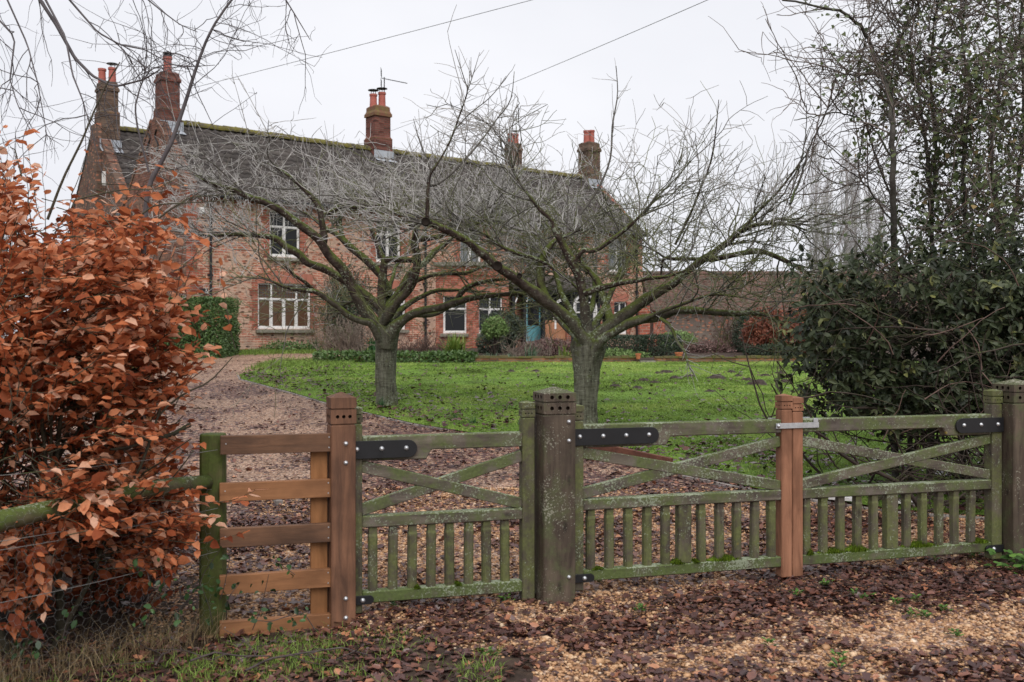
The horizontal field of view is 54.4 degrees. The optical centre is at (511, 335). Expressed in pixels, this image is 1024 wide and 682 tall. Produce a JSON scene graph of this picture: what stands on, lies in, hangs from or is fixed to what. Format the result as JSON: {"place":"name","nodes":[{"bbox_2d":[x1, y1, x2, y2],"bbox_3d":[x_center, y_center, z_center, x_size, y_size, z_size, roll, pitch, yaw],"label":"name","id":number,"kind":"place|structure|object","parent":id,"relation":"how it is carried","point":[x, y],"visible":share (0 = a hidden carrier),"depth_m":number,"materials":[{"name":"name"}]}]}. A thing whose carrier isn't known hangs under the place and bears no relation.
{"place":"outdoors","nodes":[
{"label":"outdoors","id":0,"kind":"place"},
{"bbox_2d":[0,550,160,666],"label":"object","id":1,"kind":"structure","parent":0,"point":[49,626],"depth_m":5.67,"materials":[{"name":"brown plant"}]},
{"bbox_2d":[0,62,264,654],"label":"beech hedge","id":2,"kind":"object","parent":1,"relation":"on","point":[50,356],"visible":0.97,"depth_m":5.16,"materials":[{"name":"orange plant"}]},
{"bbox_2d":[133,376,151,476],"bbox_3d":[-2.561,0.980,6.900,0.100,1.480,0.100,0,0,0],"label":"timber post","id":3,"kind":"object","parent":1,"relation":"on","point":[149,448],"visible":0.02,"depth_m":6.88,"materials":[{"name":"brown wood"}]},
{"bbox_2d":[0,0,321,215],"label":"birch tree","id":4,"kind":"object","parent":1,"relation":"on","point":[53,18],"visible":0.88,"depth_m":6.41,"materials":[{"name":"white plant"}]},
{"bbox_2d":[0,0,530,135],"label":"overhead wire","id":5,"kind":"object","parent":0,"point":[303,59],"visible":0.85,"depth_m":22.83,"materials":[{"name":"black metal"}]},
{"bbox_2d":[0,578,532,681],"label":"verge","id":6,"kind":"structure","parent":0,"point":[520,673],"depth_m":5.09,"materials":[{"name":"plant"}]},
{"bbox_2d":[0,432,226,681],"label":"log fence","id":7,"kind":"object","parent":6,"relation":"on","point":[212,469],"visible":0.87,"depth_m":5.53,"materials":[{"name":"wood"}]},
{"bbox_2d":[105,638,174,666],"bbox_3d":[-1.800,1.585,4.862,0.158,0.205,0.354,0,0,27],"label":"fallen stick","id":8,"kind":"object","parent":6,"relation":"on","point":[157,661],"visible":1,"depth_m":4.90,"materials":[{"name":"brown wood"}]},
{"bbox_2d":[0,555,293,681],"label":"dry grass","id":9,"kind":"structure","parent":6,"relation":"on","point":[36,661],"depth_m":5.07,"materials":[{"name":"plant"}]},
{"bbox_2d":[11,558,194,659],"bbox_3d":[-2.014,1.330,4.900,0.839,0.411,0.254,0,0,-37],"label":"bramble","id":10,"kind":"object","parent":9,"relation":"on","point":[74,622],"visible":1,"depth_m":4.97,"materials":[{"name":"green plant"}]},
{"bbox_2d":[155,629,278,676],"bbox_3d":[-1.422,1.578,4.989,0.615,0.131,0.332,0,0,-42],"label":"fallen stick","id":11,"kind":"object","parent":6,"relation":"on","point":[211,653],"visible":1,"depth_m":4.98,"materials":[{"name":"brown wood"}]},
{"bbox_2d":[184,546,314,631],"bbox_3d":[-1.401,1.362,5.375,0.688,0.476,0.208,0,0,10],"label":"bramble","id":12,"kind":"object","parent":6,"relation":"on","point":[233,586],"visible":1,"depth_m":5.37,"materials":[{"name":"green plant"}]},
{"bbox_2d":[219,433,330,636],"bbox_3d":[-1.333,1.115,5.632,0.620,1.121,0.092,0,0,-16],"label":"board fence","id":13,"kind":"object","parent":6,"relation":"on","point":[315,533],"visible":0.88,"depth_m":5.61,"materials":[{"name":"wood"}]},
{"bbox_2d":[244,625,367,671],"bbox_3d":[-0.999,1.540,4.962,0.567,0.243,0.407,0,0,0],"label":"fallen stick","id":14,"kind":"object","parent":6,"relation":"on","point":[271,658],"visible":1,"depth_m":4.99,"materials":[{"name":"brown wood"}]},
{"bbox_2d":[478,646,497,655],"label":"weed","id":15,"kind":"object","parent":6,"relation":"on","point":[487,652],"visible":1,"depth_m":4.98,"materials":[{"name":"green plant"}]},
{"bbox_2d":[312,349,374,362],"bbox_3d":[-4.453,0.595,27.083,1.924,0.495,0.976,0,0,0],"label":"ivy edging","id":16,"kind":"object","parent":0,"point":[350,354],"visible":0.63,"depth_m":26.75,"materials":[{"name":"green plant"}]},
{"bbox_2d":[363,336,374,350],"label":"dark yucca","id":17,"kind":"object","parent":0,"point":[371,346],"visible":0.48,"depth_m":30.89,"materials":[{"name":"green plant"}]},
{"bbox_2d":[0,353,1023,681],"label":"driveway","id":18,"kind":"structure","parent":0,"point":[292,471],"depth_m":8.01,"materials":[{"name":"brown gravel"}]},
{"bbox_2d":[272,499,282,504],"bbox_3d":[-2.324,1.542,9.472,0.143,0.179,1.048,0,0,-30],"label":"kerb edging","id":19,"kind":"object","parent":18,"relation":"on","point":[276,502],"visible":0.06,"depth_m":9.01,"materials":[{"name":"concrete"}]},
{"bbox_2d":[237,375,448,430],"bbox_3d":[-3.735,1.158,18.320,0.330,0.524,10.654,0,0,-31],"label":"kerb edging","id":20,"kind":"object","parent":18,"relation":"on","point":[404,422],"visible":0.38,"depth_m":15.76,"materials":[{"name":"concrete"}]},
{"bbox_2d":[497,593,514,601],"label":"weed","id":21,"kind":"object","parent":18,"relation":"on","point":[506,598],"visible":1,"depth_m":6.00,"materials":[{"name":"green plant"}]},
{"bbox_2d":[1,355,1023,681],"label":"fallen leaves","id":22,"kind":"object","parent":18,"relation":"on","point":[393,661],"visible":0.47,"depth_m":5.84,"materials":[{"name":"brown plant"}]},
{"bbox_2d":[642,544,1023,619],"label":"brushwood","id":23,"kind":"object","parent":22,"relation":"on","point":[1006,586],"visible":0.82,"depth_m":6.35,"materials":[{"name":"brown plant"}]},
{"bbox_2d":[591,447,672,461],"bbox_3d":[1.225,1.399,11.350,0.045,0.326,1.776,0,0,-32],"label":"edging board","id":24,"kind":"object","parent":18,"relation":"on","point":[622,450],"visible":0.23,"depth_m":11.10,"materials":[{"name":"wood"}]},
{"bbox_2d":[634,603,646,610],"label":"weed","id":25,"kind":"object","parent":18,"relation":"on","point":[640,605],"visible":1,"depth_m":5.80,"materials":[{"name":"green plant"}]},
{"bbox_2d":[761,637,777,646],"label":"weed","id":26,"kind":"object","parent":18,"relation":"on","point":[769,640],"visible":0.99,"depth_m":5.14,"materials":[{"name":"green plant"}]},
{"bbox_2d":[789,588,804,595],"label":"weed","id":27,"kind":"object","parent":18,"relation":"on","point":[796,590],"visible":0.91,"depth_m":6.12,"materials":[{"name":"green plant"}]},
{"bbox_2d":[819,578,834,584],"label":"weed","id":28,"kind":"object","parent":18,"relation":"on","point":[823,581],"visible":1,"depth_m":6.40,"materials":[{"name":"green plant"}]},
{"bbox_2d":[682,475,983,519],"bbox_3d":[4.448,1.565,8.675,6.245,0.234,0.994,0,0,23],"label":"kerb edging","id":29,"kind":"object","parent":18,"relation":"on","point":[816,500],"visible":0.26,"depth_m":9.13,"materials":[{"name":"concrete"}]},
{"bbox_2d":[827,657,844,667],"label":"weed","id":30,"kind":"object","parent":18,"relation":"on","point":[835,661],"visible":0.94,"depth_m":4.81,"materials":[{"name":"green plant"}]},
{"bbox_2d":[830,649,847,659],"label":"weed","id":31,"kind":"object","parent":18,"relation":"on","point":[839,653],"visible":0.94,"depth_m":4.93,"materials":[{"name":"green plant"}]},
{"bbox_2d":[810,565,867,584],"bbox_3d":[2.193,1.601,6.662,0.411,0.098,0.552,0,0,0],"label":"fallen stick","id":32,"kind":"object","parent":18,"relation":"on","point":[837,575],"visible":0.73,"depth_m":6.66,"materials":[{"name":"brown wood"}]},
{"bbox_2d":[822,647,880,674],"bbox_3d":[1.565,1.576,4.722,0.371,0.172,0.152,0,0,9],"label":"fallen stick","id":33,"kind":"object","parent":18,"relation":"on","point":[842,672],"visible":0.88,"depth_m":4.71,"materials":[{"name":"brown wood"}]},
{"bbox_2d":[859,593,874,599],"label":"weed","id":34,"kind":"object","parent":18,"relation":"on","point":[862,596],"visible":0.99,"depth_m":6.04,"materials":[{"name":"green plant"}]},
{"bbox_2d":[890,597,902,605],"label":"weed","id":35,"kind":"object","parent":18,"relation":"on","point":[896,599],"visible":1,"depth_m":5.93,"materials":[{"name":"green plant"}]},
{"bbox_2d":[902,607,915,617],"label":"weed","id":36,"kind":"object","parent":18,"relation":"on","point":[909,608],"visible":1,"depth_m":5.68,"materials":[{"name":"green plant"}]},
{"bbox_2d":[910,593,921,601],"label":"weed","id":37,"kind":"object","parent":18,"relation":"on","point":[918,595],"visible":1,"depth_m":6.02,"materials":[{"name":"green plant"}]},
{"bbox_2d":[915,608,931,616],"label":"weed","id":38,"kind":"object","parent":18,"relation":"on","point":[924,613],"visible":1,"depth_m":5.68,"materials":[{"name":"green plant"}]},
{"bbox_2d":[939,604,953,610],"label":"weed","id":39,"kind":"object","parent":18,"relation":"on","point":[942,606],"visible":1,"depth_m":5.78,"materials":[{"name":"green plant"}]},
{"bbox_2d":[945,628,963,635],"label":"weed","id":40,"kind":"object","parent":18,"relation":"on","point":[956,633],"visible":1,"depth_m":5.32,"materials":[{"name":"green plant"}]},
{"bbox_2d":[978,548,1023,573],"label":"nettle plant","id":41,"kind":"object","parent":18,"relation":"on","point":[1010,554],"visible":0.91,"depth_m":6.78,"materials":[{"name":"green plant"}]},
{"bbox_2d":[0,0,1023,335],"label":"sky","id":42,"kind":"structure","parent":0,"point":[669,58],"materials":[{"name":"white"}]},
{"bbox_2d":[239,360,983,514],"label":"lawn","id":43,"kind":"structure","parent":0,"point":[514,379],"depth_m":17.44,"materials":[{"name":"green plant"}]},
{"bbox_2d":[234,347,367,374],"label":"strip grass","id":44,"kind":"structure","parent":43,"relation":"on","point":[290,362],"depth_m":26.42,"materials":[{"name":"green plant"}]},
{"bbox_2d":[91,62,659,417],"bbox_3d":[-2.641,-1.470,17.638,9.730,5.821,7.558,0,0,0],"label":"cherry tree","id":45,"kind":"object","parent":43,"relation":"on","point":[386,325],"visible":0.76,"depth_m":16.59,"materials":[{"name":"grey plant"}]},
{"bbox_2d":[378,397,388,407],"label":"daffodils","id":46,"kind":"object","parent":43,"relation":"on","point":[381,403],"visible":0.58,"depth_m":16.32,"materials":[{"name":"green plant"}]},
{"bbox_2d":[271,5,937,423],"bbox_3d":[1.593,-1.405,14.386,8.653,5.742,7.254,0,0,13],"label":"cherry tree","id":47,"kind":"object","parent":43,"relation":"on","point":[587,333],"visible":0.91,"depth_m":13.74,"materials":[{"name":"grey plant"}]},
{"bbox_2d":[705,374,726,378],"bbox_3d":[4.519,0.894,21.925,0.624,0.132,0.535,0,0,-28],"label":"molehill","id":48,"kind":"object","parent":43,"relation":"on","point":[716,376],"visible":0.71,"depth_m":21.81,"materials":[{"name":"soil"}]},
{"bbox_2d":[744,379,767,385],"bbox_3d":[5.022,0.954,20.459,0.596,0.141,0.627,0,0,-41],"label":"molehill","id":49,"kind":"object","parent":43,"relation":"on","point":[761,382],"visible":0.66,"depth_m":20.34,"materials":[{"name":"soil"}]},
{"bbox_2d":[828,496,851,500],"bbox_3d":[2.988,1.467,9.000,0.240,0.030,0.100,2,1,20],"label":"white plank","id":50,"kind":"object","parent":43,"relation":"on","point":[846,498],"visible":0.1,"depth_m":8.95,"materials":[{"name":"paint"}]},
{"bbox_2d":[710,0,1023,479],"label":"thorn tree","id":51,"kind":"object","parent":43,"relation":"on","point":[961,98],"visible":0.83,"depth_m":9.98,"materials":[{"name":"green plant"}]},
{"bbox_2d":[346,346,1012,360],"bbox_3d":[7.050,0.560,41.925,23.900,0.246,29.350,0,0,0],"label":"flower bed","id":52,"kind":"object","parent":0,"point":[729,354],"visible":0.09,"depth_m":30.21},
{"bbox_2d":[293,311,404,350],"bbox_3d":[-5.199,-0.176,31.458,3.598,2.025,2.380,0,0,0],"label":"dead shrub","id":53,"kind":"object","parent":52,"relation":"on","point":[353,342],"visible":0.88,"depth_m":31.38,"materials":[{"name":"brown plant"}]},
{"bbox_2d":[397,328,456,354],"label":"dead shrub","id":54,"kind":"object","parent":52,"relation":"on","point":[421,347],"visible":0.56,"depth_m":29.41,"materials":[{"name":"brown plant"}]},
{"bbox_2d":[433,331,470,351],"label":"iris clump","id":55,"kind":"object","parent":52,"relation":"on","point":[454,343],"visible":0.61,"depth_m":28.29,"materials":[{"name":"green plant"}]},
{"bbox_2d":[475,333,511,352],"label":"round shrub","id":56,"kind":"object","parent":52,"relation":"on","point":[481,348],"visible":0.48,"depth_m":30.39,"materials":[{"name":"green plant"}]},
{"bbox_2d":[479,308,509,354],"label":"topiary","id":57,"kind":"object","parent":52,"relation":"on","point":[495,332],"visible":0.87,"depth_m":29.44,"materials":[{"name":"green plant"}]},
{"bbox_2d":[480,306,527,351],"bbox_3d":[-0.309,-0.104,31.500,1.573,1.672,1.442,0,0,12],"label":"round shrub","id":58,"kind":"object","parent":52,"relation":"on","point":[512,323],"visible":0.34,"depth_m":31.21,"materials":[{"name":"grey plant"}]},
{"bbox_2d":[491,328,567,355],"bbox_3d":[0.567,0.309,28.363,2.382,1.084,1.222,0,0,0],"label":"dead shrub","id":59,"kind":"object","parent":52,"relation":"on","point":[523,351],"visible":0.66,"depth_m":28.29,"materials":[{"name":"brown plant"}]},
{"bbox_2d":[524,342,540,355],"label":"strap plant","id":60,"kind":"object","parent":52,"relation":"on","point":[530,353],"visible":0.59,"depth_m":27.86,"materials":[{"name":"green plant"}]},
{"bbox_2d":[518,330,571,355],"bbox_3d":[1.063,0.324,29.036,1.840,1.287,1.477,0,0,0],"label":"sedum","id":61,"kind":"object","parent":52,"relation":"on","point":[554,345],"visible":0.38,"depth_m":28.77,"materials":[{"name":"brown plant"}]},
{"bbox_2d":[556,342,571,355],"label":"strap plant","id":62,"kind":"object","parent":52,"relation":"on","point":[564,350],"visible":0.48,"depth_m":28.05,"materials":[{"name":"green plant"}]},
{"bbox_2d":[605,334,644,356],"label":"box hedge","id":63,"kind":"object","parent":52,"relation":"on","point":[639,339],"visible":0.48,"depth_m":28.89,"materials":[{"name":"green plant"}]},
{"bbox_2d":[604,347,652,357],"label":"ground plant","id":64,"kind":"object","parent":52,"relation":"on","point":[629,352],"visible":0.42,"depth_m":28.44,"materials":[{"name":"green plant"}]},
{"bbox_2d":[643,332,681,355],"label":"box hedge","id":65,"kind":"object","parent":52,"relation":"on","point":[664,350],"visible":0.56,"depth_m":28.91,"materials":[{"name":"green plant"}]},
{"bbox_2d":[657,328,702,350],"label":"round shrub","id":66,"kind":"object","parent":52,"relation":"on","point":[686,335],"visible":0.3,"depth_m":31.77,"materials":[{"name":"green plant"}]},
{"bbox_2d":[681,333,742,352],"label":"dead flowers","id":67,"kind":"object","parent":52,"relation":"on","point":[723,348],"visible":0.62,"depth_m":30.75,"materials":[{"name":"brown plant"}]},
{"bbox_2d":[703,307,745,347],"bbox_3d":[7.306,-0.140,32.870,2.397,1.739,1.792,0,0,0],"label":"dead shrub","id":68,"kind":"object","parent":52,"relation":"on","point":[730,336],"visible":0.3,"depth_m":32.92,"materials":[{"name":"brown plant"}]},
{"bbox_2d":[730,308,751,351],"bbox_3d":[7.276,0.044,30.955,1.018,1.869,1.061,0,0,-35],"label":"yew","id":69,"kind":"object","parent":52,"relation":"on","point":[738,343],"visible":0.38,"depth_m":30.88,"materials":[{"name":"green plant"}]},
{"bbox_2d":[739,305,801,355],"bbox_3d":[7.591,0.034,29.040,1.881,1.958,1.588,0,0,0],"label":"copper beech","id":70,"kind":"object","parent":52,"relation":"on","point":[763,326],"visible":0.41,"depth_m":28.69,"materials":[{"name":"brown plant"}]},
{"bbox_2d":[741,338,802,356],"bbox_3d":[7.476,0.413,28.398,1.831,0.866,1.235,0,0,0],"label":"yew","id":71,"kind":"object","parent":52,"relation":"on","point":[750,351],"visible":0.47,"depth_m":28.18,"materials":[{"name":"green plant"}]},
{"bbox_2d":[786,302,825,353],"bbox_3d":[8.960,-0.096,30.034,1.742,1.917,1.613,0,0,0],"label":"copper beech","id":72,"kind":"object","parent":52,"relation":"on","point":[796,315],"visible":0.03,"depth_m":29.82,"materials":[{"name":"brown plant"}]},
{"bbox_3d":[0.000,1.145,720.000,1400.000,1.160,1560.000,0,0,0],"label":"ground","id":73,"kind":"structure","parent":0,"visible":0},
{"bbox_2d":[0,173,18,338],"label":"poplar","id":74,"kind":"object","parent":73,"relation":"on","point":[0,265],"visible":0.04,"depth_m":94.88,"materials":[{"name":"plant"}]},
{"bbox_2d":[58,0,331,603],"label":"sapling","id":75,"kind":"object","parent":73,"relation":"on","point":[167,148],"visible":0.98,"depth_m":5.99,"materials":[{"name":"brown wood"}]},
{"bbox_2d":[155,292,241,358],"bbox_3d":[-9.460,-0.172,29.895,2.261,2.317,2.017,0,0,0],"label":"clipped hedge","id":76,"kind":"object","parent":73,"relation":"on","point":[212,331],"visible":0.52,"depth_m":29.14,"materials":[{"name":"green plant"}]},
{"bbox_2d":[251,339,321,350],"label":"ground plant","id":77,"kind":"object","parent":73,"relation":"on","point":[289,344],"visible":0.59,"depth_m":31.86,"materials":[{"name":"green plant"}]},
{"bbox_2d":[326,392,355,628],"bbox_3d":[-0.983,1.159,5.739,0.146,1.672,0.157,0,0,-21],"label":"gate post","id":78,"kind":"object","parent":73,"relation":"on","point":[341,500],"visible":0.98,"depth_m":5.68,"materials":[{"name":"brown wood"}]},
{"bbox_2d":[355,401,534,613],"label":"gate","id":79,"kind":"structure","parent":78,"relation":"attached to","point":[521,508],"depth_m":5.93,"materials":[{"name":"green wood"}]},
{"bbox_2d":[70,51,648,349],"bbox_3d":[-6.162,-4.870,43.551,21.610,11.980,14.901,0,0,-39],"label":"farmhouse","id":80,"kind":"object","parent":73,"relation":"on","point":[378,118],"visible":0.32,"depth_m":36.78,"materials":[{"name":"brick"}]},
{"bbox_2d":[267,210,299,261],"bbox_3d":[-7.790,-3.425,34.146,1.310,1.710,0.260,0,0,-39],"label":"window","id":81,"kind":"structure","parent":80,"relation":"in","point":[292,235],"depth_m":34.18,"materials":[{"name":"white paint"}]},
{"bbox_2d":[255,283,314,332],"bbox_3d":[-7.793,-0.950,34.146,2.140,1.680,0.260,0,0,-39],"label":"window","id":82,"kind":"structure","parent":80,"relation":"in","point":[285,320],"depth_m":34.16,"materials":[{"name":"white paint"}]},
{"bbox_2d":[310,253,373,347],"bbox_3d":[-5.809,-1.088,34.202,2.202,3.697,1.871,0,0,0],"label":"bare shrub","id":83,"kind":"object","parent":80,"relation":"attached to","point":[355,311],"visible":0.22,"depth_m":33.99,"materials":[{"name":"brown plant"}]},
{"bbox_2d":[374,219,404,266],"bbox_3d":[-4.558,-3.430,36.738,1.230,1.700,0.260,0,0,-39],"label":"window","id":84,"kind":"structure","parent":80,"relation":"in","point":[385,248],"depth_m":36.79,"materials":[{"name":"white paint"}]},
{"bbox_2d":[391,291,409,332],"bbox_3d":[-4.343,-0.895,36.910,1.120,1.550,0.260,0,0,-39],"label":"window","id":85,"kind":"structure","parent":80,"relation":"in","point":[403,302],"depth_m":37.14,"materials":[{"name":"white paint"}]},
{"bbox_2d":[440,296,468,336],"bbox_3d":[-2.188,-0.750,37.980,1.080,1.560,0.260,0,0,6],"label":"window","id":86,"kind":"structure","parent":80,"relation":"in","point":[459,323],"depth_m":38.08,"materials":[{"name":"white paint"}]},
{"bbox_2d":[460,231,479,261],"bbox_3d":[-1.621,-3.485,39.089,1.200,1.630,0.260,0,0,-39],"label":"window","id":87,"kind":"structure","parent":80,"relation":"in","point":[461,252],"depth_m":39.12,"materials":[{"name":"white paint"}]},
{"bbox_2d":[477,297,501,336],"bbox_3d":[-0.812,-0.750,38.456,1.330,1.560,0.260,0,0,-39],"label":"window","id":88,"kind":"structure","parent":80,"relation":"in","point":[486,305],"depth_m":38.49,"materials":[{"name":"white paint"}]},
{"bbox_2d":[526,297,539,340],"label":"door","id":89,"kind":"structure","parent":80,"relation":"in","point":[535,331],"depth_m":40.59,"materials":[{"name":"blue paint"}]},
{"bbox_2d":[391,0,706,130],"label":"overhead wire","id":90,"kind":"object","parent":80,"relation":"attached to","point":[577,55],"visible":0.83,"depth_m":21.82,"materials":[{"name":"black metal"}]},
{"bbox_2d":[575,302,594,320],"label":"window","id":91,"kind":"structure","parent":80,"relation":"in","point":[577,305],"depth_m":41.68,"materials":[{"name":"white paint"}]},
{"bbox_2d":[608,239,627,275],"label":"window","id":92,"kind":"structure","parent":80,"relation":"in","point":[612,261],"depth_m":44.13,"materials":[{"name":"white paint"}]},
{"bbox_2d":[614,302,628,336],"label":"window","id":93,"kind":"structure","parent":80,"relation":"in","point":[620,306],"depth_m":44.32,"materials":[{"name":"white paint"}]},
{"bbox_2d":[533,386,575,605],"bbox_3d":[0.261,1.140,6.100,0.207,1.660,0.218,0,0,-17],"label":"gate post","id":94,"kind":"object","parent":73,"relation":"on","point":[555,411],"visible":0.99,"depth_m":6.01,"materials":[{"name":"grey wood"}]},
{"bbox_2d":[574,394,818,590],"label":"driveway gate","id":95,"kind":"structure","parent":94,"relation":"attached to","point":[775,494],"depth_m":6.36,"materials":[{"name":"green wood"}]},
{"bbox_2d":[327,355,799,362],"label":"garden wall","id":96,"kind":"structure","parent":73,"relation":"on","point":[554,358],"depth_m":27.10,"materials":[{"name":"brick"}]},
{"bbox_2d":[374,349,478,362],"bbox_3d":[-2.337,0.594,27.103,2.899,0.490,0.976,0,0,0],"label":"ivy edging","id":97,"kind":"object","parent":96,"relation":"on","point":[464,356],"visible":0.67,"depth_m":26.74,"materials":[{"name":"green plant"}]},
{"bbox_2d":[638,306,649,350],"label":"brick pier","id":98,"kind":"structure","parent":73,"relation":"on","point":[643,329],"depth_m":30.30,"materials":[{"name":"red brick"}]},
{"bbox_2d":[804,140,825,270],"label":"poplar","id":99,"kind":"object","parent":73,"relation":"on","point":[816,195],"visible":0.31,"depth_m":104.91,"materials":[{"name":"grey plant"}]},
{"bbox_2d":[819,169,837,264],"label":"poplar","id":100,"kind":"object","parent":73,"relation":"on","point":[828,242],"visible":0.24,"depth_m":111.86,"materials":[{"name":"grey plant"}]},
{"bbox_2d":[643,271,1021,345],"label":"brick wall","id":101,"kind":"structure","parent":73,"relation":"on","point":[690,324],"depth_m":44.72,"materials":[{"name":"red brick"}]},
{"bbox_2d":[835,135,857,264],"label":"poplar","id":102,"kind":"object","parent":73,"relation":"on","point":[846,206],"visible":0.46,"depth_m":107.86,"materials":[{"name":"grey plant"}]},
{"bbox_2d":[848,156,863,258],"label":"poplar","id":103,"kind":"object","parent":73,"relation":"on","point":[858,228],"visible":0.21,"depth_m":111.83,"materials":[{"name":"grey plant"}]},
{"bbox_2d":[696,175,1023,529],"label":"evergreen shrub","id":104,"kind":"object","parent":73,"relation":"on","point":[934,379],"visible":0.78,"depth_m":8.88,"materials":[{"name":"green plant"}]},
{"bbox_2d":[859,180,876,270],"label":"poplar","id":105,"kind":"object","parent":73,"relation":"on","point":[868,225],"visible":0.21,"depth_m":109.92,"materials":[{"name":"grey plant"}]},
{"bbox_2d":[871,193,890,269],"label":"poplar","id":106,"kind":"object","parent":73,"relation":"on","point":[877,222],"visible":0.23,"depth_m":105.83,"materials":[{"name":"grey plant"}]},
{"bbox_2d":[992,379,1023,567],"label":"gate post","id":107,"kind":"object","parent":73,"relation":"on","point":[1013,473],"visible":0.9,"depth_m":6.96,"materials":[{"name":"brown wood"}]},
{"bbox_2d":[791,389,1003,576],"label":"driveway gate","id":108,"kind":"structure","parent":107,"relation":"attached to","point":[987,426],"depth_m":6.80,"materials":[{"name":"green wood"}]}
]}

